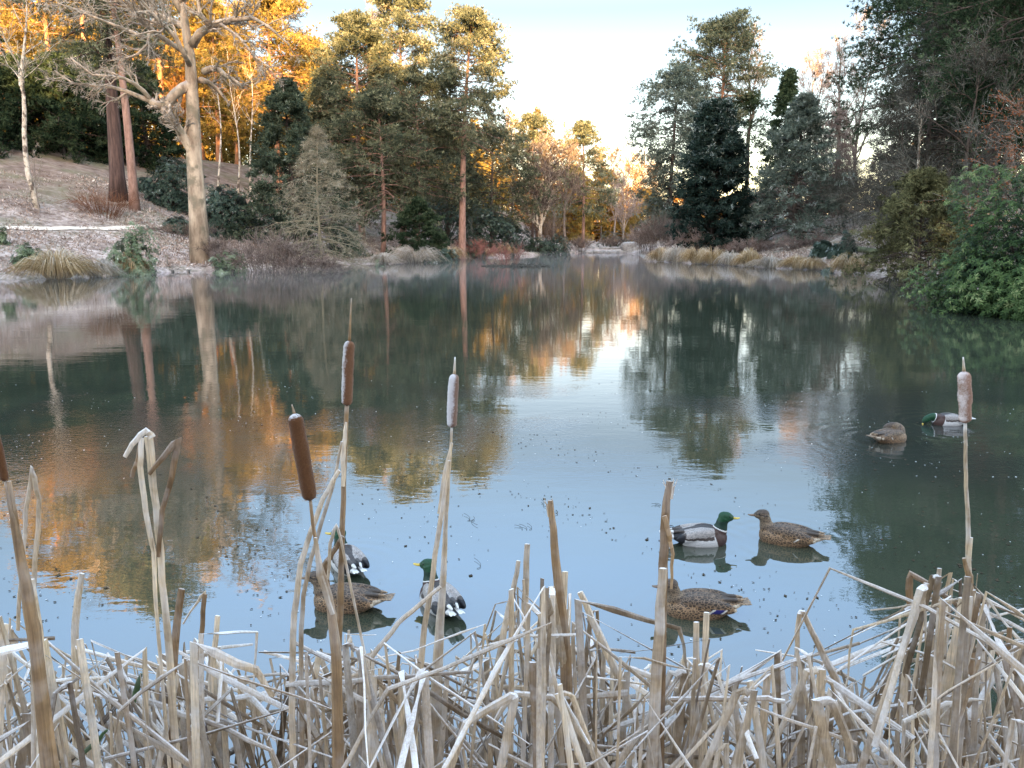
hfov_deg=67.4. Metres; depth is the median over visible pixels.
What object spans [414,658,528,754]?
dry reed
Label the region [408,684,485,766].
dry reed
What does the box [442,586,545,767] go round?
dry reed
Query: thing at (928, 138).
larch tree
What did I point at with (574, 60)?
sky
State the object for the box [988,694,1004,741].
dry reed
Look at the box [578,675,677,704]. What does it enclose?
dry reed
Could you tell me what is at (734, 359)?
water
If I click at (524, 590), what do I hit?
dry reed
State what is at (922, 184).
yew tree
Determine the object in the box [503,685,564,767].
dry reed
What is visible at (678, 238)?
bare shrub
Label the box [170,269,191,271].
bench
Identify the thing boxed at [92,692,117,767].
dry reed
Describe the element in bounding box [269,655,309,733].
dry reed
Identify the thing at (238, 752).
dry reed
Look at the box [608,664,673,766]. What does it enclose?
dry reed
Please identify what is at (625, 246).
boulder
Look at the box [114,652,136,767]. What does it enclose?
dry reed
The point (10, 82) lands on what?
fir tree
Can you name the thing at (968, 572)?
reed stalk
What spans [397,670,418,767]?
dry reed
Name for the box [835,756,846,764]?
dry reed
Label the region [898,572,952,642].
dry reed
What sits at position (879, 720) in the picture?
dry reed
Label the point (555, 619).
dry reed
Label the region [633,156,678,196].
bare tree
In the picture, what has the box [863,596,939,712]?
dry reed
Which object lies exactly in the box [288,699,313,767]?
dry reed
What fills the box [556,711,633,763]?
dry reed
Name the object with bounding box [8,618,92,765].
dry reed
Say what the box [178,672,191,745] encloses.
dry reed
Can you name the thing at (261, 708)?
dry reed
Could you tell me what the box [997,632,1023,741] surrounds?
dry reed
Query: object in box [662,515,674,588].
reed stalk
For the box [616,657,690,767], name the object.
dry reed
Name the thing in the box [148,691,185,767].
dry reed
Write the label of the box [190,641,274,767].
dry reed
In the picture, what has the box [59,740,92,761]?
dry reed
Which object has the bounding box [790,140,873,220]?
bare shrub
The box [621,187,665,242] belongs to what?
pine tree
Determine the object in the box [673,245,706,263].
grass tussock
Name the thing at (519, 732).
dry reed
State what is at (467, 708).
dry reed
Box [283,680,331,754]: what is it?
dry reed
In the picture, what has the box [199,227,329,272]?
bare shrub
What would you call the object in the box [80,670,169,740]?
dry reed
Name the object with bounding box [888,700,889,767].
dry reed
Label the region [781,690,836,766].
dry reed
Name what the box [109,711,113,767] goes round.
dry reed
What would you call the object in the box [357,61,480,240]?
pine tree
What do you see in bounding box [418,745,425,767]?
dry reed
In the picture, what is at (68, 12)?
pine tree
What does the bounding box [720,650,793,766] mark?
dry reed
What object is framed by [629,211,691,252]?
bare shrub
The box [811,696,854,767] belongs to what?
dry reed
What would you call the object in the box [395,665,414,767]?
dry reed
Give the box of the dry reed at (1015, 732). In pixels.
[1011,634,1017,754]
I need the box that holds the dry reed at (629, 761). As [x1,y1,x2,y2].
[625,751,634,767]
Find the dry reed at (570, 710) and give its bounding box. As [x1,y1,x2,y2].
[514,599,589,744]
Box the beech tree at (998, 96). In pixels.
[920,87,1023,263]
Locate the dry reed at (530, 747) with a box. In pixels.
[528,619,548,762]
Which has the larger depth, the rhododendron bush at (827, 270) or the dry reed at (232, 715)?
the rhododendron bush at (827, 270)
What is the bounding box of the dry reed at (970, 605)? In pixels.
[906,596,972,680]
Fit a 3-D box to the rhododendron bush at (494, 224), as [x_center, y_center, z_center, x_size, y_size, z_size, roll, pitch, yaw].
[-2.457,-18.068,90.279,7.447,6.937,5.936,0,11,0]
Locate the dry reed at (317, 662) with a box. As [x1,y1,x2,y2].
[304,650,412,765]
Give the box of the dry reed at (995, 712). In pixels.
[917,649,1020,767]
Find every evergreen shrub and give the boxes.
[0,224,11,245]
[8,242,44,268]
[102,219,159,275]
[208,249,249,273]
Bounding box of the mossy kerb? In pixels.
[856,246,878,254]
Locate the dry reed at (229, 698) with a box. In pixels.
[204,686,282,702]
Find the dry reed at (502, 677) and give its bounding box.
[443,610,517,767]
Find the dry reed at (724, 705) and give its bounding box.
[591,665,729,767]
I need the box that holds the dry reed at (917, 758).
[895,712,922,767]
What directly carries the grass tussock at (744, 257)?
on the ground at (55, 164)
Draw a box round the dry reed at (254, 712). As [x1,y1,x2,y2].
[227,686,256,758]
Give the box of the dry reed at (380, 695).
[311,668,386,767]
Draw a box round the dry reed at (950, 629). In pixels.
[917,627,951,751]
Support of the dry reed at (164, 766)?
in the water
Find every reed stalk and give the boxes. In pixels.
[7,481,59,767]
[16,465,41,767]
[31,579,47,767]
[71,573,84,767]
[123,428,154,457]
[130,447,137,477]
[137,438,170,767]
[144,436,181,767]
[148,437,181,556]
[168,588,184,767]
[182,591,205,623]
[198,594,206,684]
[207,615,219,754]
[288,469,340,767]
[299,441,342,767]
[305,586,440,767]
[323,535,346,761]
[327,524,370,675]
[413,460,450,729]
[447,692,518,767]
[487,560,519,749]
[494,691,610,767]
[521,543,531,723]
[544,498,573,767]
[562,571,567,609]
[577,591,645,767]
[645,567,666,767]
[657,480,676,767]
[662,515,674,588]
[670,695,784,703]
[693,621,699,767]
[700,612,709,754]
[793,610,857,763]
[905,570,1015,675]
[915,568,941,761]
[940,597,961,722]
[962,557,974,765]
[965,537,996,767]
[1005,627,1012,726]
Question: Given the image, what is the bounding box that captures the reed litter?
[0,567,1023,767]
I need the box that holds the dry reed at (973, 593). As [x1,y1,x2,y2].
[939,590,975,750]
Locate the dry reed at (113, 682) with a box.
[108,671,144,766]
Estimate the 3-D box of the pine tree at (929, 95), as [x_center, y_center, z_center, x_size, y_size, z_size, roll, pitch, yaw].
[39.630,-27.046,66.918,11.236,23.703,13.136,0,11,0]
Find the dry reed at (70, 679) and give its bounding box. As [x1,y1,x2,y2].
[56,676,112,681]
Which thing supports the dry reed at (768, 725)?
on the reed litter
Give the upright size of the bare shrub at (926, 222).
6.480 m
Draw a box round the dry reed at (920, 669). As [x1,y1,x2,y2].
[918,658,943,767]
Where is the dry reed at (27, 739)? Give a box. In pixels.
[0,647,151,767]
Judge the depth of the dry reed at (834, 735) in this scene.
1.82 m
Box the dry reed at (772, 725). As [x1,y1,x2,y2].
[727,693,792,742]
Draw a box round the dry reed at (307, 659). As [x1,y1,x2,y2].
[304,652,320,767]
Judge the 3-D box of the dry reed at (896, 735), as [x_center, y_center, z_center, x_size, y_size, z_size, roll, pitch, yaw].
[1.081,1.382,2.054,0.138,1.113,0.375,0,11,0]
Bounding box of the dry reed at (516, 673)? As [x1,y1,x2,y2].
[460,672,518,693]
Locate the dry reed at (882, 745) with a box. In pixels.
[817,687,906,767]
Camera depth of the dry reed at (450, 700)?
2.33 m
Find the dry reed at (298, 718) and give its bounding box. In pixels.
[298,684,413,766]
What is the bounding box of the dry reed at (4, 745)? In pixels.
[3,671,27,751]
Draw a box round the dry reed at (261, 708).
[223,668,274,767]
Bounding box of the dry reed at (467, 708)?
[455,656,555,766]
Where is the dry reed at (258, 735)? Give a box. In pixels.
[215,668,267,767]
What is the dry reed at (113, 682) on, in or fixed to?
in the water
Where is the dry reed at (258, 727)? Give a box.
[243,674,283,762]
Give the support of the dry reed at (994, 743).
in the water
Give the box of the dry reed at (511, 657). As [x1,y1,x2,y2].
[507,588,513,767]
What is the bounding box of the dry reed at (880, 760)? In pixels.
[869,753,904,764]
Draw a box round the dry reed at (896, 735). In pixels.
[892,699,927,767]
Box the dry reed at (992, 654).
[964,650,1013,767]
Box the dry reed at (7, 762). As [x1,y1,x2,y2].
[2,747,10,767]
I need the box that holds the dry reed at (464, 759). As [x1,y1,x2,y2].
[434,748,467,767]
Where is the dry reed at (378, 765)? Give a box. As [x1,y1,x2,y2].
[342,671,379,767]
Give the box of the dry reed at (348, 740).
[344,669,396,754]
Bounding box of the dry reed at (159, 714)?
[151,691,181,766]
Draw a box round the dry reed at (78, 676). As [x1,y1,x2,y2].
[46,655,144,721]
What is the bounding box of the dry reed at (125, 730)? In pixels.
[106,706,143,762]
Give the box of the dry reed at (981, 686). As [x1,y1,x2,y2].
[976,624,985,767]
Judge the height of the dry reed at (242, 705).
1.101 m
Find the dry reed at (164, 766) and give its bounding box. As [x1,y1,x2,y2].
[163,710,206,767]
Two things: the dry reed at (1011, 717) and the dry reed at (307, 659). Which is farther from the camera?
the dry reed at (1011, 717)
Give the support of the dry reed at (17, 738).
in the water
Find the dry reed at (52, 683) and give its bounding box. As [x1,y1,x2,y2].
[0,638,72,767]
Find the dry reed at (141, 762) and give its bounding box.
[137,748,143,767]
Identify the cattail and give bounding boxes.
[0,436,53,767]
[190,722,208,767]
[288,405,343,767]
[331,298,354,764]
[430,357,458,767]
[957,357,972,766]
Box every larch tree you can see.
[164,0,267,161]
[197,26,267,164]
[251,124,379,269]
[519,106,551,239]
[789,105,866,213]
[821,1,1023,251]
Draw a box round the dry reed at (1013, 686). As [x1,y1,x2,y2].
[942,629,1023,767]
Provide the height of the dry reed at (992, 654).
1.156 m
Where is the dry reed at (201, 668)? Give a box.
[198,630,257,767]
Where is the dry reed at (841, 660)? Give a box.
[818,636,901,745]
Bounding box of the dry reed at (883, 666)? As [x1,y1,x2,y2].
[871,636,910,743]
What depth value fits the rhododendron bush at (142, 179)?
69.36 m
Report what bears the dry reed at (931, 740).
in the water
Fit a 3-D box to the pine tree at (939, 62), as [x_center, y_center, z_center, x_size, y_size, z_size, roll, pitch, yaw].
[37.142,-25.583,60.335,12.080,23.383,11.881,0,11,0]
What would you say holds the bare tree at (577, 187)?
on the ground at (55, 164)
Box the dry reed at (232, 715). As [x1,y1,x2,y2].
[156,655,237,730]
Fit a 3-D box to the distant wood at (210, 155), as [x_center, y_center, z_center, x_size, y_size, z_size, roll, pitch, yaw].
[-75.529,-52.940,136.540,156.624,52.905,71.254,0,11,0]
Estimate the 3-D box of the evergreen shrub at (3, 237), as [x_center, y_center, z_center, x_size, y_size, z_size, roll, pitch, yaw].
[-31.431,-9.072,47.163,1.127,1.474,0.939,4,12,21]
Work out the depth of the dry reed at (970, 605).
2.04 m
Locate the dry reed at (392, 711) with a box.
[384,642,528,757]
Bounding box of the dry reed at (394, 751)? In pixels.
[380,713,405,758]
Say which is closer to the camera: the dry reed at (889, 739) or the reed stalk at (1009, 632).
the dry reed at (889, 739)
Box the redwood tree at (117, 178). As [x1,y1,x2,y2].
[0,0,198,202]
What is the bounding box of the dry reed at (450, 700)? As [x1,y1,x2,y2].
[442,692,517,757]
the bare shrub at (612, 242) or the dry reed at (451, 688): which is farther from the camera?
the bare shrub at (612, 242)
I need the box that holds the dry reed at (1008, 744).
[1002,719,1023,767]
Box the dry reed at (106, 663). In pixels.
[56,658,153,744]
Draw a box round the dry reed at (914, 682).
[847,609,923,759]
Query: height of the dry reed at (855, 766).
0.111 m
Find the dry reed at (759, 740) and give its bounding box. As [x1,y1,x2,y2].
[747,680,767,767]
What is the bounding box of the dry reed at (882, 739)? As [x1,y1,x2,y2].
[843,703,898,767]
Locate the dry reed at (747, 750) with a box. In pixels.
[681,689,755,767]
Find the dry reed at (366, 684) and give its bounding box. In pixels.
[359,646,384,767]
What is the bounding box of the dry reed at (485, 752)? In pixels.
[419,736,487,767]
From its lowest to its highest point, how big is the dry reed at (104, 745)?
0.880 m
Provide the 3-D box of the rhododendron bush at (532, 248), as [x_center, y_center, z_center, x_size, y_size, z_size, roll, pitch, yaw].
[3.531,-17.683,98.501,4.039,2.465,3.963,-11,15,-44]
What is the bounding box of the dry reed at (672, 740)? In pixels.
[637,697,691,767]
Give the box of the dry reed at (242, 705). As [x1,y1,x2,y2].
[237,676,276,767]
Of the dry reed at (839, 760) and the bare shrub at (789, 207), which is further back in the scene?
the bare shrub at (789, 207)
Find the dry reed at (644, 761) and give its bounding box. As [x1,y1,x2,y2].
[612,751,669,767]
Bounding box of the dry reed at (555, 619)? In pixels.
[548,586,580,767]
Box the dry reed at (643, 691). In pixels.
[570,643,649,694]
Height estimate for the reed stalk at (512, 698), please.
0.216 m
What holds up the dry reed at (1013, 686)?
in the water
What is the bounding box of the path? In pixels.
[0,220,229,229]
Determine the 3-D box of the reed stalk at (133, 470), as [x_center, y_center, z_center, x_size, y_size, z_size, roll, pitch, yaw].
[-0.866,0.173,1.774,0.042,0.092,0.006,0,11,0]
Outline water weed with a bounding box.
[464,500,659,567]
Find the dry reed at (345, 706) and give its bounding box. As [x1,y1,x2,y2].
[344,686,346,748]
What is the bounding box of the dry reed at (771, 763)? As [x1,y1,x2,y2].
[665,655,775,767]
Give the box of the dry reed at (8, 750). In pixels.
[5,739,16,764]
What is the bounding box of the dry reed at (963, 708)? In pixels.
[943,657,980,767]
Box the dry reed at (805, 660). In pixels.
[800,655,815,722]
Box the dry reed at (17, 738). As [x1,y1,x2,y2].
[11,725,28,765]
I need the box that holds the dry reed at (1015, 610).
[960,591,1023,708]
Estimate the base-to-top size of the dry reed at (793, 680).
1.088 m
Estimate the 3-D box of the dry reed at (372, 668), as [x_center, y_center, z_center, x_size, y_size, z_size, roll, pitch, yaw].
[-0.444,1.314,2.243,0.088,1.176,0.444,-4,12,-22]
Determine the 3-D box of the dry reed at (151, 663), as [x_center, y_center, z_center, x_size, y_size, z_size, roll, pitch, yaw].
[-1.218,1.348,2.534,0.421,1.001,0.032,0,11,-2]
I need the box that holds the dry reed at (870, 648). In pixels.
[786,595,950,762]
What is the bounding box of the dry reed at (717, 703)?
[589,649,722,754]
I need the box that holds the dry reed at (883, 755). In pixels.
[879,750,885,764]
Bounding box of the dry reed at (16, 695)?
[6,626,21,736]
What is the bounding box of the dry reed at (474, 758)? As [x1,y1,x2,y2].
[405,671,483,767]
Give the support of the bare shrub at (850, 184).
on the ground at (55, 164)
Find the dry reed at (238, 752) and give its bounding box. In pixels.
[209,720,244,767]
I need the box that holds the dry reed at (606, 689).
[518,653,613,759]
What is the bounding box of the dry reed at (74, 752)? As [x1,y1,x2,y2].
[16,703,93,767]
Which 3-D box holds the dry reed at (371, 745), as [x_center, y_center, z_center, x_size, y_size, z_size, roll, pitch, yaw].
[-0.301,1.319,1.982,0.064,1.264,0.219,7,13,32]
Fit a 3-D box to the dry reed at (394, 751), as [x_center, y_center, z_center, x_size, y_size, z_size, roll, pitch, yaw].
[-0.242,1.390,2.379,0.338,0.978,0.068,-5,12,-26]
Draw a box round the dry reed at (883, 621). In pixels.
[842,596,962,767]
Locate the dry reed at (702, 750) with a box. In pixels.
[699,730,731,767]
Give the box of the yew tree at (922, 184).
[824,165,993,287]
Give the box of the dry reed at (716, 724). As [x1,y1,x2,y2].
[675,665,781,767]
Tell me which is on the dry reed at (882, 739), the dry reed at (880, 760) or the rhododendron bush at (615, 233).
the dry reed at (880, 760)
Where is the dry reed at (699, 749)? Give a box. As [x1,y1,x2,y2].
[697,726,701,767]
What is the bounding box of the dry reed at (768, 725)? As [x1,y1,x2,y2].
[686,704,771,730]
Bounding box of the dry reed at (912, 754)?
[910,706,963,767]
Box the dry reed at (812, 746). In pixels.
[806,726,817,767]
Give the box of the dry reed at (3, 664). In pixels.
[0,623,8,767]
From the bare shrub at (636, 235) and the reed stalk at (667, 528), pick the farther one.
the bare shrub at (636, 235)
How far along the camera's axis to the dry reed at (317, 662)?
2.19 m
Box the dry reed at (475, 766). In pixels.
[370,672,478,767]
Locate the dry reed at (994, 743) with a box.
[966,707,1014,767]
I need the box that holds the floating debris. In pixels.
[481,261,549,266]
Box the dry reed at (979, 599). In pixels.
[940,593,994,767]
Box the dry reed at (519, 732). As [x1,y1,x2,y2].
[518,709,521,751]
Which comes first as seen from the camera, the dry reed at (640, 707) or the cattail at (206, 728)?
the cattail at (206, 728)
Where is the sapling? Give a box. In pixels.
[26,143,45,212]
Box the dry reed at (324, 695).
[282,635,355,767]
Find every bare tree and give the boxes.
[35,0,309,264]
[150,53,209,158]
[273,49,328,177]
[360,0,390,208]
[501,106,535,233]
[505,125,575,240]
[541,120,586,236]
[555,133,591,247]
[585,146,617,240]
[592,140,647,239]
[605,163,650,238]
[614,147,649,203]
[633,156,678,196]
[730,23,773,189]
[795,50,847,163]
[797,45,828,143]
[814,5,882,160]
[828,68,971,261]
[832,15,901,208]
[864,8,1023,229]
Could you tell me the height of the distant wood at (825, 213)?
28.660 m
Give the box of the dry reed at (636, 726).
[632,707,643,767]
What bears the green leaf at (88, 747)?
attached to the reed litter
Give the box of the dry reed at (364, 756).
[304,653,369,767]
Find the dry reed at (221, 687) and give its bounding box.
[216,660,229,767]
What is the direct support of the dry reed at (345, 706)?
in the water
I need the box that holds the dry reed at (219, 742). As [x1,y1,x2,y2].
[217,647,220,767]
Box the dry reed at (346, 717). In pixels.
[314,700,347,767]
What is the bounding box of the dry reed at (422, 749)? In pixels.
[421,709,424,767]
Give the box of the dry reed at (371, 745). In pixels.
[367,676,422,767]
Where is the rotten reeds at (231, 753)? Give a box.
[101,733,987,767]
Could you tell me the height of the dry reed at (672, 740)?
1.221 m
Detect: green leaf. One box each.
[76,729,107,759]
[132,673,141,702]
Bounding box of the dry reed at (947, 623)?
[870,599,951,766]
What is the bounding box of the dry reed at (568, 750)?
[557,683,574,767]
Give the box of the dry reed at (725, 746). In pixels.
[713,743,728,767]
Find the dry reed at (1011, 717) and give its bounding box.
[981,714,1013,762]
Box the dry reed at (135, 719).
[48,641,188,764]
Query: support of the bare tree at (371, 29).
on the ground at (55, 164)
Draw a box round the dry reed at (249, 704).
[211,659,304,767]
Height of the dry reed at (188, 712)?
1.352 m
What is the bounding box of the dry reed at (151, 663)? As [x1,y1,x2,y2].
[114,655,166,767]
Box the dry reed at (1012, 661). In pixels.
[933,598,1023,767]
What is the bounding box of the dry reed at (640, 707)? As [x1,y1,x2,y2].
[634,677,646,766]
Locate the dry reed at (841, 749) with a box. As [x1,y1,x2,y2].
[837,698,843,764]
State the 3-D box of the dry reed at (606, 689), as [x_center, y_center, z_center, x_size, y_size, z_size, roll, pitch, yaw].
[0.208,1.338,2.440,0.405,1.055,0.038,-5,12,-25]
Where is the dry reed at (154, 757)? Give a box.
[147,664,210,759]
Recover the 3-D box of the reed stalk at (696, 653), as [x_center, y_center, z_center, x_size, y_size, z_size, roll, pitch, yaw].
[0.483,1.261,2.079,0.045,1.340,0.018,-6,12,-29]
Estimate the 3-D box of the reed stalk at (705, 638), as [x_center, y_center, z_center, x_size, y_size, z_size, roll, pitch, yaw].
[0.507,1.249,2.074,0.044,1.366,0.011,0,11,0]
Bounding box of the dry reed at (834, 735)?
[730,704,857,767]
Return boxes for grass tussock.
[2,246,116,279]
[72,257,126,276]
[108,251,156,275]
[363,252,403,263]
[386,244,447,262]
[439,245,472,258]
[471,248,498,257]
[491,242,520,253]
[643,246,670,261]
[657,244,688,262]
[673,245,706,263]
[692,245,725,264]
[713,249,742,264]
[729,247,763,266]
[740,253,791,267]
[774,254,812,268]
[793,255,827,269]
[824,252,875,272]
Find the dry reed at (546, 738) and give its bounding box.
[530,705,554,764]
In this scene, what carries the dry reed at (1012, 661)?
in the water
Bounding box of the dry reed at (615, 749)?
[586,730,654,767]
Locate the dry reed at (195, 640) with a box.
[178,638,234,708]
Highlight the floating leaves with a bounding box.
[1,381,1023,696]
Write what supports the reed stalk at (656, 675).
in the water
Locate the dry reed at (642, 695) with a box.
[626,663,651,744]
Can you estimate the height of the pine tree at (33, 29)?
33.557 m
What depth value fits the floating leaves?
6.28 m
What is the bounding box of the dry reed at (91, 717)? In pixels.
[76,638,101,767]
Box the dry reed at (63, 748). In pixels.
[30,723,68,767]
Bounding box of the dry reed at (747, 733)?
[734,700,758,767]
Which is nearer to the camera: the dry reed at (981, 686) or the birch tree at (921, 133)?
the dry reed at (981, 686)
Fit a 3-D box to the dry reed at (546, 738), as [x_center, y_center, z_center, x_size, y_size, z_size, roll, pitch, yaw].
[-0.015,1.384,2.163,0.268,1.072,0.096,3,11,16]
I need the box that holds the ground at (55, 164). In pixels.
[0,140,1023,289]
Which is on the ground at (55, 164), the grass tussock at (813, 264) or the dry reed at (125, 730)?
the grass tussock at (813, 264)
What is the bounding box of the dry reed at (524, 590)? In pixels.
[522,579,530,702]
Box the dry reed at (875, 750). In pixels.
[858,748,879,758]
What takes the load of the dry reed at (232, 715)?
in the water
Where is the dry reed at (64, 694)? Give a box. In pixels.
[62,664,67,738]
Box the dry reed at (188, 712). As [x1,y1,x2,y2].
[184,658,350,767]
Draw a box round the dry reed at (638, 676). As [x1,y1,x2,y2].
[572,622,732,767]
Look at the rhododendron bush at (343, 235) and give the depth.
68.20 m
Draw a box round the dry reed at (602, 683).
[588,639,606,767]
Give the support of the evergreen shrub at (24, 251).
on the ground at (55, 164)
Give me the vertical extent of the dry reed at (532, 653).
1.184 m
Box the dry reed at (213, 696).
[155,673,279,767]
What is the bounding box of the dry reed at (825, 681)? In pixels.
[783,679,837,767]
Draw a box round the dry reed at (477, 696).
[413,624,485,767]
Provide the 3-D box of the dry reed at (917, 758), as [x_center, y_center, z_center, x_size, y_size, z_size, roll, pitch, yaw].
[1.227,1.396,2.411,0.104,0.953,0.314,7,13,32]
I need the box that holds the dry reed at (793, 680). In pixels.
[791,663,825,766]
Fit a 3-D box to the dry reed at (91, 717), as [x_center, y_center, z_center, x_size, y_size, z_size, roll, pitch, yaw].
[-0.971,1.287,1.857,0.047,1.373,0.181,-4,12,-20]
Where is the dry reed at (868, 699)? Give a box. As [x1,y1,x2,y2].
[865,606,947,702]
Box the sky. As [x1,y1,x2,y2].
[1,0,1023,216]
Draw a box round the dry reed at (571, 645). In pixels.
[571,622,574,663]
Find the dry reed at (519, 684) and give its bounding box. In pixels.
[516,649,555,758]
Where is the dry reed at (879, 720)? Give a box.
[857,582,929,767]
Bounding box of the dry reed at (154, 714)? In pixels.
[150,664,159,759]
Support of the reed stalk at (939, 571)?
in the water
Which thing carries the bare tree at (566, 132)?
on the ground at (55, 164)
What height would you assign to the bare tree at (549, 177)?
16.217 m
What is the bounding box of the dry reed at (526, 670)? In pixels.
[520,603,558,767]
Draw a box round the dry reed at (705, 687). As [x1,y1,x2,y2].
[698,662,747,767]
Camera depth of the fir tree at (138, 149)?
78.39 m
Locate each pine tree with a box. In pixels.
[0,0,79,60]
[27,0,137,133]
[71,0,179,211]
[98,0,229,154]
[151,0,266,159]
[195,0,339,192]
[260,36,363,161]
[278,66,390,229]
[290,8,428,238]
[318,81,454,253]
[348,0,447,237]
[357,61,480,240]
[406,118,503,229]
[422,1,529,258]
[437,124,559,238]
[498,111,570,243]
[552,119,622,247]
[553,165,606,242]
[575,167,632,242]
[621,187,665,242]
[625,61,720,244]
[665,6,785,123]
[731,88,777,225]
[813,0,1023,178]
[843,0,947,159]
[878,0,1023,244]
[890,0,1023,240]
[894,0,1000,183]
[912,0,1023,192]
[958,4,1018,204]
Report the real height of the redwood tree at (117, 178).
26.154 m
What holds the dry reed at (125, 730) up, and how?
in the water
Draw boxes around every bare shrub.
[53,188,140,221]
[135,217,223,238]
[197,234,237,264]
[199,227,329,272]
[260,248,352,272]
[455,236,498,257]
[521,207,569,245]
[559,233,597,252]
[598,235,626,246]
[625,216,658,253]
[626,226,647,248]
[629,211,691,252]
[662,226,725,250]
[705,241,755,253]
[711,236,784,253]
[764,191,835,231]
[773,233,830,250]
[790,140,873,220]
[813,159,905,230]
[844,150,972,258]
[880,153,1010,274]
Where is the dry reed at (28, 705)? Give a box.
[3,702,30,732]
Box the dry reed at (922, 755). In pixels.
[921,613,926,766]
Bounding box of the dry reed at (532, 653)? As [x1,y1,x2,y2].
[468,621,537,767]
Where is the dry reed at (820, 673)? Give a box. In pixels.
[767,666,825,767]
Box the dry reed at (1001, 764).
[984,758,1019,767]
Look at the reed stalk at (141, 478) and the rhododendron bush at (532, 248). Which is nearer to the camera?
the reed stalk at (141, 478)
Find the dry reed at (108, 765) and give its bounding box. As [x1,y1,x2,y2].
[105,763,111,767]
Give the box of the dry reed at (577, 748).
[554,690,599,767]
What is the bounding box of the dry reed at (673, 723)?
[672,689,674,747]
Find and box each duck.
[302,571,394,613]
[325,530,369,575]
[413,559,465,616]
[652,578,751,620]
[669,512,739,547]
[748,509,830,547]
[867,422,906,443]
[922,413,974,425]
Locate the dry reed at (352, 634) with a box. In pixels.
[344,634,375,643]
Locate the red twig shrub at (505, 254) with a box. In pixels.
[477,235,527,265]
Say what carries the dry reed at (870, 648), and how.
in the water
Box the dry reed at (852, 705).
[849,682,854,720]
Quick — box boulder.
[620,242,638,251]
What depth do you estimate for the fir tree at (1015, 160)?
67.75 m
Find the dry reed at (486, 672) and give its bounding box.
[450,638,537,697]
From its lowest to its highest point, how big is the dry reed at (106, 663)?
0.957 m
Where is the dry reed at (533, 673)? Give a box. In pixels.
[529,661,536,767]
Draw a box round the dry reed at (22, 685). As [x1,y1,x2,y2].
[17,662,88,766]
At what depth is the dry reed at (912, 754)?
1.97 m
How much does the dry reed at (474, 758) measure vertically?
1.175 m
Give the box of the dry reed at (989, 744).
[980,732,1017,767]
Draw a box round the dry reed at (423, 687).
[397,671,433,767]
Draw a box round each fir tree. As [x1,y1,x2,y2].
[0,33,56,151]
[0,49,136,166]
[0,50,89,163]
[0,107,19,158]
[41,39,167,167]
[87,58,205,178]
[873,103,981,192]
[930,87,1023,199]
[976,109,1023,202]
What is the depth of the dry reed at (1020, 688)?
2.18 m
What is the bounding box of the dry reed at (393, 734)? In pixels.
[384,702,396,760]
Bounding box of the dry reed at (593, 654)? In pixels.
[589,636,616,744]
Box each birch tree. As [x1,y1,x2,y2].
[0,0,115,208]
[200,43,221,193]
[220,38,247,192]
[231,48,261,206]
[906,80,934,257]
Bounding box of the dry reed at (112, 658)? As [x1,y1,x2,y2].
[75,646,207,767]
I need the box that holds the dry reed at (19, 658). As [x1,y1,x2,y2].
[12,652,30,668]
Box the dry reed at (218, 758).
[162,684,222,767]
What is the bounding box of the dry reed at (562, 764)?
[545,762,590,767]
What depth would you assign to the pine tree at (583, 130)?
116.97 m
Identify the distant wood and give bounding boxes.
[0,0,522,228]
[455,161,702,242]
[748,143,1023,221]
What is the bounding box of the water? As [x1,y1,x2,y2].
[0,253,1023,767]
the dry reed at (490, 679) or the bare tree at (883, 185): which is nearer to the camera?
the dry reed at (490, 679)
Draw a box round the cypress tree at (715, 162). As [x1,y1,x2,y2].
[663,96,759,253]
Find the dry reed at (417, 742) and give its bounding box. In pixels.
[416,731,417,754]
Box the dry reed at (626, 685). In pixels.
[603,672,630,765]
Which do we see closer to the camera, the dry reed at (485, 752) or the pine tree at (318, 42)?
the dry reed at (485, 752)
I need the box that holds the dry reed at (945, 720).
[941,693,976,767]
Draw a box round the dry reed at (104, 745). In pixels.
[73,741,109,767]
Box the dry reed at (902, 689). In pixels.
[897,654,906,767]
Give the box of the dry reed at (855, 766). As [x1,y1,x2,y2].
[786,764,890,767]
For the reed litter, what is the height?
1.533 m
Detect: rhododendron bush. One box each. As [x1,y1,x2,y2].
[137,177,159,193]
[140,156,188,214]
[161,215,188,234]
[205,183,262,241]
[254,186,293,236]
[323,225,366,257]
[420,183,474,243]
[423,248,459,262]
[451,236,488,257]
[466,200,522,256]
[496,219,531,248]
[522,237,555,254]
[542,233,570,254]
[596,230,629,246]
[740,196,778,238]
[808,239,831,258]
[820,267,834,272]
[825,243,838,259]
[836,230,858,259]
[900,163,1023,320]
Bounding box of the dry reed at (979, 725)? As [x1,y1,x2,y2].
[904,665,994,757]
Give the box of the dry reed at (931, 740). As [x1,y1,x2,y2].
[926,608,1023,767]
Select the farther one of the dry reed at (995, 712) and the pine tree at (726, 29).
the pine tree at (726, 29)
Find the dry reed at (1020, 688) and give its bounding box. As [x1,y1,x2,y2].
[962,639,1023,759]
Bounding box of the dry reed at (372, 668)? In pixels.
[343,662,374,704]
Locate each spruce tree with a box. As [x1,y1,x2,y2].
[222,76,363,257]
[368,196,452,262]
[742,90,855,245]
[752,67,806,212]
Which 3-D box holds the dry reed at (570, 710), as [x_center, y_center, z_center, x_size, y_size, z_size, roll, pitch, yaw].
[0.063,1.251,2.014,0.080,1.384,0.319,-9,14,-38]

